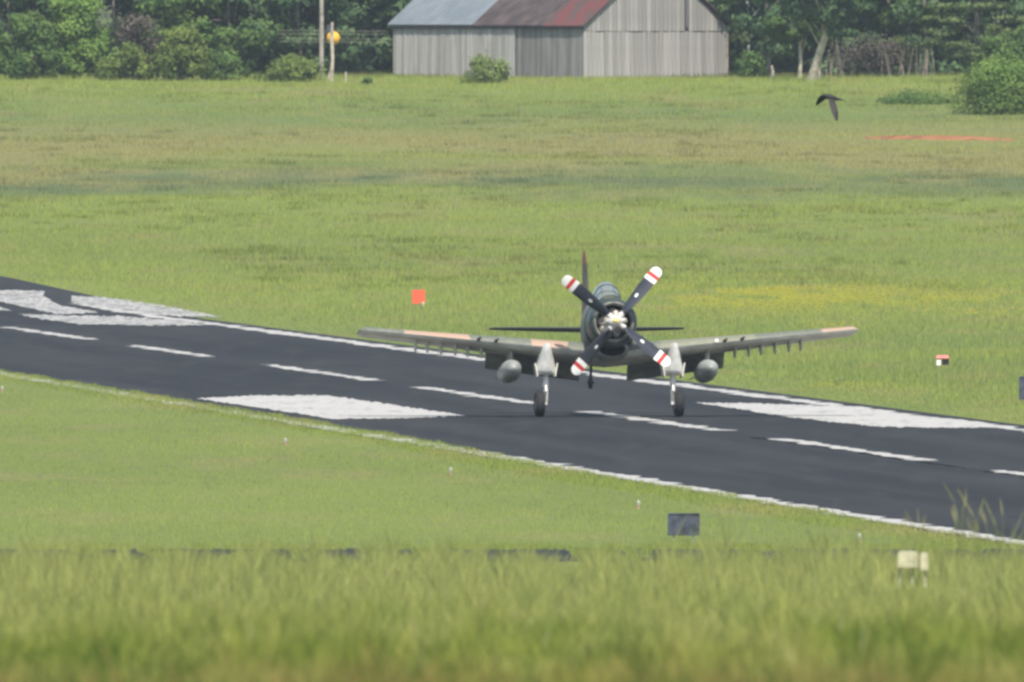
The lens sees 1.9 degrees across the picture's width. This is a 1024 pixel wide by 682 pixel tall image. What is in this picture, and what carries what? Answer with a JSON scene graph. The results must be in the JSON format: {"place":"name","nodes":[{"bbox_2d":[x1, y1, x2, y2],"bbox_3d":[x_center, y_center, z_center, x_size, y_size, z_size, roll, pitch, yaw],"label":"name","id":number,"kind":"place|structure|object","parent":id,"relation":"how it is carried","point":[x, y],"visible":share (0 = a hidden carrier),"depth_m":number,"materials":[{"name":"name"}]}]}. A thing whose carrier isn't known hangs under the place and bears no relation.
{"place":"outdoors","nodes":[
{"label":"outdoors","id":0,"kind":"place"},
{"bbox_2d":[278,38,307,38],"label":"overhead wire","id":1,"kind":"object","parent":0,"point":[292,38],"visible":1,"depth_m":2095.09,"materials":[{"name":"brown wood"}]},
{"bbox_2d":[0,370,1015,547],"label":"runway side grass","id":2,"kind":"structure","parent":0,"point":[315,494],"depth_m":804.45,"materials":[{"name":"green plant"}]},
{"bbox_2d":[0,0,1023,593],"bbox_3d":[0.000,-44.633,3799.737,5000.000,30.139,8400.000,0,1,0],"label":"ground","id":3,"kind":"structure","parent":0,"point":[262,512],"depth_m":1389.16,"materials":[{"name":"green plant"}]},
{"bbox_2d":[0,0,58,74],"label":"woodland tree","id":4,"kind":"object","parent":3,"relation":"on","point":[7,6],"visible":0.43,"depth_m":2124.40,"materials":[{"name":"green plant"}]},
{"bbox_2d":[0,9,63,79],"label":"bush","id":5,"kind":"object","parent":3,"relation":"on","point":[31,29],"visible":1,"depth_m":2095.17,"materials":[{"name":"green plant"}]},
{"bbox_2d":[36,0,115,78],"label":"bush","id":6,"kind":"object","parent":3,"relation":"on","point":[78,46],"visible":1,"depth_m":2100.93,"materials":[{"name":"green plant"}]},
{"bbox_2d":[66,0,177,74],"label":"woodland tree","id":7,"kind":"object","parent":3,"relation":"on","point":[122,7],"visible":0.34,"depth_m":2124.41,"materials":[{"name":"green plant"}]},
{"bbox_2d":[93,40,156,80],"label":"bush","id":8,"kind":"object","parent":3,"relation":"on","point":[128,57],"visible":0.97,"depth_m":2093.20,"materials":[{"name":"green plant"}]},
{"bbox_2d":[109,11,164,69],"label":"bare shrub","id":9,"kind":"object","parent":3,"relation":"on","point":[142,25],"visible":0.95,"depth_m":2111.35,"materials":[{"name":"grey plant"}]},
{"bbox_2d":[145,24,215,80],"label":"rounded bush","id":10,"kind":"object","parent":3,"relation":"on","point":[175,54],"visible":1,"depth_m":2091.28,"materials":[{"name":"green plant"}]},
{"bbox_2d":[116,0,245,70],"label":"woodland tree","id":11,"kind":"object","parent":3,"relation":"on","point":[148,7],"visible":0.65,"depth_m":2121.18,"materials":[{"name":"green plant"}]},
{"bbox_2d":[197,50,256,80],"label":"bush","id":12,"kind":"object","parent":3,"relation":"on","point":[229,64],"visible":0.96,"depth_m":2094.56,"materials":[{"name":"green plant"}]},
{"bbox_2d":[151,0,307,73],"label":"woodland tree","id":13,"kind":"object","parent":3,"relation":"on","point":[253,43],"visible":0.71,"depth_m":2121.20,"materials":[{"name":"green plant"}]},
{"bbox_2d":[250,52,326,81],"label":"bush","id":14,"kind":"object","parent":3,"relation":"on","point":[286,67],"visible":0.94,"depth_m":2089.12,"materials":[{"name":"green plant"}]},
{"bbox_2d":[237,0,369,76],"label":"woodland tree","id":15,"kind":"object","parent":3,"relation":"on","point":[351,16],"visible":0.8,"depth_m":2122.31,"materials":[{"name":"green plant"}]},
{"bbox_2d":[319,0,323,77],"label":"utility pole","id":16,"kind":"object","parent":3,"relation":"on","point":[321,30],"visible":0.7,"depth_m":2107.77,"materials":[{"name":"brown wood"}]},
{"bbox_2d":[327,22,333,80],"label":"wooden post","id":17,"kind":"object","parent":3,"relation":"on","point":[331,71],"visible":0.86,"depth_m":2091.81,"materials":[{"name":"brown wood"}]},
{"bbox_2d":[304,0,384,57],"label":"woodland tree","id":18,"kind":"object","parent":3,"relation":"on","point":[373,5],"visible":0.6,"depth_m":2150.00,"materials":[{"name":"green plant"}]},
{"bbox_2d":[361,76,373,84],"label":"weed clump","id":19,"kind":"object","parent":3,"relation":"on","point":[367,80],"visible":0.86,"depth_m":2071.85,"materials":[{"name":"green plant"}]},
{"bbox_2d":[412,290,424,306],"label":"marker board","id":20,"kind":"object","parent":3,"relation":"on","point":[418,296],"visible":0.93,"depth_m":1278.22,"materials":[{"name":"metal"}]},
{"bbox_2d":[460,50,513,83],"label":"bush","id":21,"kind":"object","parent":3,"relation":"on","point":[483,69],"visible":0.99,"depth_m":2077.38,"materials":[{"name":"green plant"}]},
{"bbox_2d":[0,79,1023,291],"bbox_3d":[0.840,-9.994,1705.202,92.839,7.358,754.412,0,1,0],"label":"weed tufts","id":22,"kind":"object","parent":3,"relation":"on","point":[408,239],"visible":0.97,"depth_m":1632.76,"materials":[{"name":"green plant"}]},
{"bbox_2d":[0,0,1023,75],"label":"background wood","id":23,"kind":"object","parent":3,"relation":"on","point":[368,49],"visible":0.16,"depth_m":2144.25,"materials":[{"name":"green plant"}]},
{"bbox_2d":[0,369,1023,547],"bbox_3d":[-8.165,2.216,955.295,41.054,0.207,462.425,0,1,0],"label":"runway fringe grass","id":24,"kind":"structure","parent":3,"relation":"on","point":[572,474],"depth_m":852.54,"materials":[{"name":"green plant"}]},
{"bbox_2d":[0,276,1023,546],"bbox_3d":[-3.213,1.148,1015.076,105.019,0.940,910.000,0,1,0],"label":"runway","id":25,"kind":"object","parent":3,"relation":"on","point":[866,462],"visible":0.94,"depth_m":958.72,"materials":[{"name":"grey asphalt"}]},
{"bbox_2d":[356,251,857,416],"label":"propeller aeroplane","id":26,"kind":"object","parent":25,"relation":"on","point":[607,329],"visible":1,"depth_m":948.80,"materials":[{"name":"metal"}]},
{"bbox_2d":[533,363,537,377],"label":"gear door","id":27,"kind":"structure","parent":26,"relation":"in","point":[534,365],"depth_m":948.79,"materials":[{"name":"white paint"}]},
{"bbox_2d":[660,364,664,377],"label":"gear door","id":28,"kind":"structure","parent":26,"relation":"in","point":[661,367],"depth_m":949.25,"materials":[{"name":"white paint"}]},
{"bbox_2d":[11,540,1021,570],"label":"verge grass","id":29,"kind":"structure","parent":3,"relation":"on","point":[544,547],"depth_m":721.60,"materials":[{"name":"green plant"}]},
{"bbox_2d":[388,0,734,78],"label":"barn","id":30,"kind":"structure","parent":3,"relation":"on","point":[580,38],"depth_m":2124.29,"materials":[{"name":"grey wood"}]},
{"bbox_2d":[668,513,699,539],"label":"airfield sign","id":31,"kind":"object","parent":3,"relation":"on","point":[676,520],"visible":0.86,"depth_m":733.74,"materials":[{"name":"grey metal"}]},
{"bbox_2d":[704,496,729,566],"bbox_3d":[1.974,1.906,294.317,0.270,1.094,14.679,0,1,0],"label":"grass clump","id":32,"kind":"object","parent":3,"relation":"on","point":[725,540],"visible":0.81,"depth_m":288.36,"materials":[{"name":"green plant"}]},
{"bbox_2d":[715,0,782,53],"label":"slender tree","id":33,"kind":"object","parent":3,"relation":"on","point":[739,40],"visible":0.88,"depth_m":2126.39,"materials":[{"name":"green plant"}]},
{"bbox_2d":[731,48,770,78],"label":"understorey bush","id":34,"kind":"object","parent":3,"relation":"on","point":[748,64],"visible":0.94,"depth_m":2111.50,"materials":[{"name":"green plant"}]},
{"bbox_2d":[712,0,805,75],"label":"woodland tree","id":35,"kind":"object","parent":3,"relation":"on","point":[773,51],"visible":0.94,"depth_m":2116.30,"materials":[{"name":"green plant"}]},
{"bbox_2d":[500,259,1023,392],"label":"yellow flowers","id":36,"kind":"object","parent":3,"relation":"on","point":[800,297],"visible":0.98,"depth_m":1295.65,"materials":[{"name":"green plant"}]},
{"bbox_2d":[771,65,773,79],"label":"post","id":37,"kind":"object","parent":3,"relation":"on","point":[772,73],"visible":0.78,"depth_m":2097.84,"materials":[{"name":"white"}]},
{"bbox_2d":[761,0,821,77],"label":"slender tree","id":38,"kind":"object","parent":3,"relation":"on","point":[778,30],"visible":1,"depth_m":2100.25,"materials":[{"name":"green plant"}]},
{"bbox_2d":[778,0,861,80],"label":"leaning tree","id":39,"kind":"object","parent":3,"relation":"on","point":[828,18],"visible":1,"depth_m":2088.43,"materials":[{"name":"green plant"}]},
{"bbox_2d":[794,0,891,74],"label":"woodland tree","id":40,"kind":"object","parent":3,"relation":"on","point":[871,6],"visible":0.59,"depth_m":2116.45,"materials":[{"name":"green plant"}]},
{"bbox_2d":[809,36,934,78],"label":"bare saplings","id":41,"kind":"object","parent":3,"relation":"on","point":[888,66],"visible":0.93,"depth_m":2107.64,"materials":[{"name":"brown plant"}]},
{"bbox_2d":[824,31,922,77],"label":"brush thicket","id":42,"kind":"object","parent":3,"relation":"on","point":[879,48],"visible":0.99,"depth_m":2111.56,"materials":[{"name":"grey plant"}]},
{"bbox_2d":[842,0,940,72],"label":"woodland tree","id":43,"kind":"object","parent":3,"relation":"on","point":[884,19],"visible":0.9,"depth_m":2116.60,"materials":[{"name":"green plant"}]},
{"bbox_2d":[895,508,925,588],"bbox_3d":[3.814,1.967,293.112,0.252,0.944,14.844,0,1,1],"label":"grass clump","id":44,"kind":"object","parent":3,"relation":"on","point":[915,543],"visible":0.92,"depth_m":287.92,"materials":[{"name":"green plant"}]},
{"bbox_2d":[898,551,927,588],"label":"approach light unit","id":45,"kind":"object","parent":3,"relation":"on","point":[907,558],"visible":0.78,"depth_m":286.96,"materials":[{"name":"beige paint"}]},
{"bbox_2d":[876,85,963,104],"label":"weed bed","id":46,"kind":"object","parent":3,"relation":"on","point":[909,97],"visible":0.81,"depth_m":1987.58,"materials":[{"name":"green plant"}]},
{"bbox_2d":[875,0,986,75],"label":"woodland tree","id":47,"kind":"object","parent":3,"relation":"on","point":[903,15],"visible":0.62,"depth_m":2116.74,"materials":[{"name":"green plant"}]},
{"bbox_2d":[864,135,1014,140],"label":"red soil bank","id":48,"kind":"structure","parent":3,"relation":"on","point":[918,137],"depth_m":1846.46,"materials":[{"name":"brown soil"}]},
{"bbox_2d":[936,355,948,369],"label":"light box","id":49,"kind":"object","parent":3,"relation":"on","point":[945,359],"visible":1,"depth_m":1070.56,"materials":[{"name":"white paint"}]},
{"bbox_2d":[943,483,983,570],"bbox_3d":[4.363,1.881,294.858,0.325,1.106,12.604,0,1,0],"label":"grass clump","id":50,"kind":"object","parent":3,"relation":"on","point":[958,541],"visible":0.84,"depth_m":296.81,"materials":[{"name":"green plant"}]},
{"bbox_2d":[913,0,1023,75],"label":"pine tree","id":51,"kind":"object","parent":3,"relation":"on","point":[971,46],"visible":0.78,"depth_m":2080.77,"materials":[{"name":"green plant"}]},
{"bbox_2d":[966,517,980,566],"bbox_3d":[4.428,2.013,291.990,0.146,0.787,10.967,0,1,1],"label":"grass clump","id":52,"kind":"object","parent":3,"relation":"on","point":[977,538],"visible":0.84,"depth_m":292.53,"materials":[{"name":"green plant"}]},
{"bbox_2d":[946,44,1023,115],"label":"bush","id":53,"kind":"object","parent":3,"relation":"on","point":[1000,83],"visible":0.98,"depth_m":1946.78,"materials":[{"name":"green plant"}]},
{"bbox_2d":[966,498,1004,571],"bbox_3d":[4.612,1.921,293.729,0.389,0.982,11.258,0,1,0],"label":"grass clump","id":54,"kind":"object","parent":3,"relation":"on","point":[984,518],"visible":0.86,"depth_m":293.66,"materials":[{"name":"green plant"}]},
{"bbox_2d":[976,23,1023,71],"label":"bush","id":55,"kind":"object","parent":3,"relation":"on","point":[995,45],"visible":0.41,"depth_m":2044.73,"materials":[{"name":"green plant"}]},
{"bbox_2d":[1019,376,1023,399],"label":"airfield sign","id":56,"kind":"object","parent":3,"relation":"on","point":[1021,387],"visible":1,"depth_m":980.55,"materials":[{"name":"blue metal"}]},
{"bbox_2d":[0,495,1023,681],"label":"tall grass","id":57,"kind":"structure","parent":0,"point":[333,622],"depth_m":204.58,"materials":[{"name":"green plant"}]},
{"bbox_2d":[0,548,1023,561],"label":"service road","id":58,"kind":"structure","parent":0,"point":[350,551],"depth_m":717.41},
{"bbox_2d":[816,94,844,120],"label":"bird","id":59,"kind":"object","parent":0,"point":[831,98],"visible":1,"depth_m":819.90},
{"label":"overhead wire","id":60,"kind":"object","parent":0,"visible":0},
{"bbox_2d":[327,32,339,44],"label":"marker ball","id":61,"kind":"object","parent":60,"relation":"hanging from","point":[336,38],"visible":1,"depth_m":2094.20,"materials":[{"name":"yellow plastic"}]}
]}

